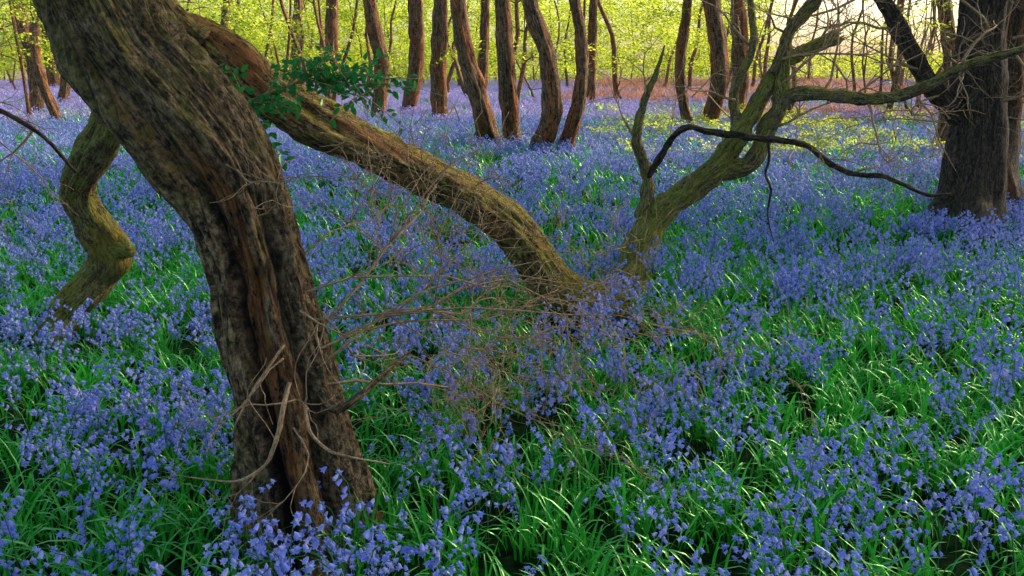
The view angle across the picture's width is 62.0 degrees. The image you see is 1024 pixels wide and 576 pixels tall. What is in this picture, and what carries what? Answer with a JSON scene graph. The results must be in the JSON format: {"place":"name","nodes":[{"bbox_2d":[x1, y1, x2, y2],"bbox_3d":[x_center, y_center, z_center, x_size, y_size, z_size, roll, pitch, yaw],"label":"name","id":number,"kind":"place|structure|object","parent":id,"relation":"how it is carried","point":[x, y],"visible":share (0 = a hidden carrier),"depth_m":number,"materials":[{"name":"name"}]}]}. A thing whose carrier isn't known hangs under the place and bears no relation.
{"place":"outdoors","nodes":[
{"label":"outdoors","id":0,"kind":"place"},
{"bbox_2d":[0,0,958,61],"label":"sky","id":1,"kind":"structure","parent":0,"point":[858,8],"materials":[{"name":"white"}]},
{"bbox_2d":[0,61,1023,575],"bbox_3d":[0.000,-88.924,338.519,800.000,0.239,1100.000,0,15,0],"label":"ground","id":2,"kind":"structure","parent":0,"point":[510,565],"depth_m":3.86,"materials":[{"name":"plant"}]},
{"bbox_2d":[20,0,27,74],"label":"beech tree","id":3,"kind":"object","parent":2,"relation":"on","point":[25,66],"visible":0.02,"depth_m":45.96,"materials":[{"name":"brown plant"}]},
{"bbox_2d":[12,0,43,116],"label":"beech tree","id":4,"kind":"object","parent":2,"relation":"on","point":[36,99],"visible":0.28,"depth_m":24.99,"materials":[{"name":"brown plant"}]},
{"bbox_2d":[29,2,64,123],"bbox_3d":[-11.513,-10.054,20.214,3.926,12.758,2.925,-6,16,-21],"label":"beech tree","id":5,"kind":"object","parent":2,"relation":"on","point":[40,75],"visible":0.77,"depth_m":21.06,"materials":[{"name":"brown plant"}]},
{"bbox_2d":[40,20,59,87],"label":"beech tree","id":6,"kind":"object","parent":2,"relation":"on","point":[53,78],"visible":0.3,"depth_m":46.29,"materials":[{"name":"brown plant"}]},
{"bbox_2d":[57,76,70,105],"bbox_3d":[-15.958,-12.404,27.436,2.315,13.561,3.835,6,16,20],"label":"beech tree","id":7,"kind":"object","parent":2,"relation":"on","point":[64,90],"visible":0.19,"depth_m":29.17,"materials":[{"name":"brown plant"}]},
{"bbox_2d":[33,108,135,345],"bbox_3d":[-2.534,-1.938,4.825,0.944,4.958,0.566,5,16,18],"label":"crooked tree","id":8,"kind":"object","parent":2,"relation":"on","point":[102,237],"visible":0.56,"depth_m":5.24,"materials":[{"name":"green plant"}]},
{"bbox_2d":[220,0,231,27],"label":"beech tree","id":9,"kind":"object","parent":2,"relation":"on","point":[225,11],"visible":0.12,"depth_m":27.53,"materials":[{"name":"brown plant"}]},
{"bbox_2d":[32,0,430,575],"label":"leaning tree","id":10,"kind":"object","parent":2,"relation":"on","point":[149,82],"visible":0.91,"depth_m":2.89,"materials":[{"name":"brown plant"}]},
{"bbox_2d":[0,0,76,245],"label":"bare branch","id":11,"kind":"object","parent":10,"relation":"attached to","point":[19,120],"visible":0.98,"depth_m":4.01,"materials":[{"name":"brown plant"}]},
{"bbox_2d":[219,43,422,170],"bbox_3d":[-0.850,-0.706,3.403,1.018,0.520,0.422,3,15,9],"label":"leafy branch","id":12,"kind":"object","parent":10,"relation":"attached to","point":[331,80],"visible":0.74,"depth_m":3.31,"materials":[{"name":"green plant"}]},
{"bbox_2d":[290,0,302,79],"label":"beech tree","id":13,"kind":"object","parent":2,"relation":"on","point":[295,17],"visible":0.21,"depth_m":45.72,"materials":[{"name":"brown plant"}]},
{"bbox_2d":[323,0,338,88],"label":"beech tree","id":14,"kind":"object","parent":2,"relation":"on","point":[331,18],"visible":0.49,"depth_m":36.38,"materials":[{"name":"brown plant"}]},
{"bbox_2d":[363,0,389,116],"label":"beech tree","id":15,"kind":"object","parent":2,"relation":"on","point":[374,30],"visible":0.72,"depth_m":23.07,"materials":[{"name":"brown plant"}]},
{"bbox_2d":[164,0,637,321],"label":"fallen branch log","id":16,"kind":"object","parent":2,"relation":"on","point":[228,47],"visible":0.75,"depth_m":4.56,"materials":[{"name":"brown wood"}]},
{"bbox_2d":[401,0,424,115],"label":"beech tree","id":17,"kind":"object","parent":2,"relation":"on","point":[416,34],"visible":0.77,"depth_m":24.76,"materials":[{"name":"brown plant"}]},
{"bbox_2d":[429,0,449,117],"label":"beech tree","id":18,"kind":"object","parent":2,"relation":"on","point":[439,44],"visible":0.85,"depth_m":21.98,"materials":[{"name":"brown plant"}]},
{"bbox_2d":[450,0,499,146],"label":"hornbeam tree","id":19,"kind":"object","parent":2,"relation":"on","point":[485,123],"visible":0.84,"depth_m":15.25,"materials":[{"name":"brown plant"}]},
{"bbox_2d":[0,0,958,84],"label":"distant foliage","id":20,"kind":"object","parent":2,"relation":"on","point":[258,42],"visible":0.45,"depth_m":47.20,"materials":[{"name":"plant"}]},
{"bbox_2d":[477,0,489,90],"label":"beech tree","id":21,"kind":"object","parent":2,"relation":"on","point":[483,63],"visible":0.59,"depth_m":24.55,"materials":[{"name":"brown plant"}]},
{"bbox_2d":[494,0,521,152],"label":"hornbeam tree","id":22,"kind":"object","parent":2,"relation":"on","point":[507,95],"visible":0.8,"depth_m":14.73,"materials":[{"name":"brown plant"}]},
{"bbox_2d":[0,227,1023,575],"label":"grass leaves","id":23,"kind":"object","parent":2,"relation":"on","point":[172,521],"visible":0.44,"depth_m":3.92,"materials":[{"name":"green plant"}]},
{"bbox_2d":[0,212,1023,575],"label":"bluebell flowers","id":24,"kind":"object","parent":2,"relation":"on","point":[86,406],"visible":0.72,"depth_m":3.96,"materials":[{"name":"plant"}]},
{"bbox_2d":[0,113,1023,256],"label":"bluebell flowers","id":25,"kind":"object","parent":2,"relation":"on","point":[521,158],"visible":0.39,"depth_m":11.17,"materials":[{"name":"plant"}]},
{"bbox_2d":[0,117,1023,259],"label":"grass leaves","id":26,"kind":"object","parent":2,"relation":"on","point":[880,218],"visible":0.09,"depth_m":9.89,"materials":[{"name":"green plant"}]},
{"bbox_2d":[0,0,1023,126],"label":"distant tree trunks","id":27,"kind":"object","parent":2,"relation":"on","point":[616,83],"visible":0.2,"depth_m":33.23,"materials":[{"name":"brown plant"}]},
{"bbox_2d":[0,78,1023,128],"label":"bluebell flowers","id":28,"kind":"object","parent":2,"relation":"on","point":[77,105],"visible":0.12,"depth_m":27.67,"materials":[{"name":"plant"}]},
{"bbox_2d":[209,41,830,523],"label":"dead twigs","id":29,"kind":"object","parent":2,"relation":"on","point":[397,313],"visible":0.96,"depth_m":3.23,"materials":[{"name":"brown wood"}]},
{"bbox_2d":[522,0,562,156],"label":"hornbeam tree","id":30,"kind":"object","parent":2,"relation":"on","point":[551,113],"visible":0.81,"depth_m":14.34,"materials":[{"name":"brown plant"}]},
{"bbox_2d":[558,0,588,156],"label":"hornbeam tree","id":31,"kind":"object","parent":2,"relation":"on","point":[573,120],"visible":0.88,"depth_m":14.37,"materials":[{"name":"brown plant"}]},
{"bbox_2d":[586,0,597,101],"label":"beech tree","id":32,"kind":"object","parent":2,"relation":"on","point":[592,36],"visible":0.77,"depth_m":30.07,"materials":[{"name":"brown plant"}]},
{"bbox_2d":[674,0,692,123],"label":"beech tree","id":33,"kind":"object","parent":2,"relation":"on","point":[681,46],"visible":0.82,"depth_m":20.14,"materials":[{"name":"brown plant"}]},
{"bbox_2d":[702,0,729,124],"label":"beech tree","id":34,"kind":"object","parent":2,"relation":"on","point":[712,110],"visible":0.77,"depth_m":19.84,"materials":[{"name":"brown plant"}]},
{"bbox_2d":[730,0,749,111],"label":"beech tree","id":35,"kind":"object","parent":2,"relation":"on","point":[738,53],"visible":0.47,"depth_m":23.15,"materials":[{"name":"brown plant"}]},
{"bbox_2d":[561,75,1023,124],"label":"dead bracken","id":36,"kind":"object","parent":2,"relation":"on","point":[627,85],"visible":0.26,"depth_m":35.86,"materials":[{"name":"plant"}]},
{"bbox_2d":[581,0,1023,299],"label":"forked tree","id":37,"kind":"object","parent":2,"relation":"on","point":[724,162],"visible":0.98,"depth_m":6.40,"materials":[{"name":"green plant"}]},
{"bbox_2d":[581,102,1023,161],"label":"bramble undergrowth","id":38,"kind":"object","parent":2,"relation":"on","point":[819,143],"visible":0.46,"depth_m":17.65,"materials":[{"name":"green plant"}]},
{"bbox_2d":[630,0,1023,186],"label":"bare thicket","id":39,"kind":"object","parent":2,"relation":"on","point":[847,81],"visible":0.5,"depth_m":11.79,"materials":[{"name":"brown plant"}]},
{"bbox_2d":[717,0,1023,239],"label":"beech tree","id":40,"kind":"object","parent":2,"relation":"on","point":[975,182],"visible":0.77,"depth_m":8.58,"materials":[{"name":"brown plant"}]},
{"bbox_2d":[932,0,955,157],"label":"beech tree","id":41,"kind":"object","parent":2,"relation":"on","point":[949,29],"visible":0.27,"depth_m":14.99,"materials":[{"name":"brown plant"}]},
{"bbox_2d":[1006,0,1023,219],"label":"beech tree","id":42,"kind":"object","parent":2,"relation":"on","point":[1016,24],"visible":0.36,"depth_m":10.43,"materials":[{"name":"brown plant"}]}
]}

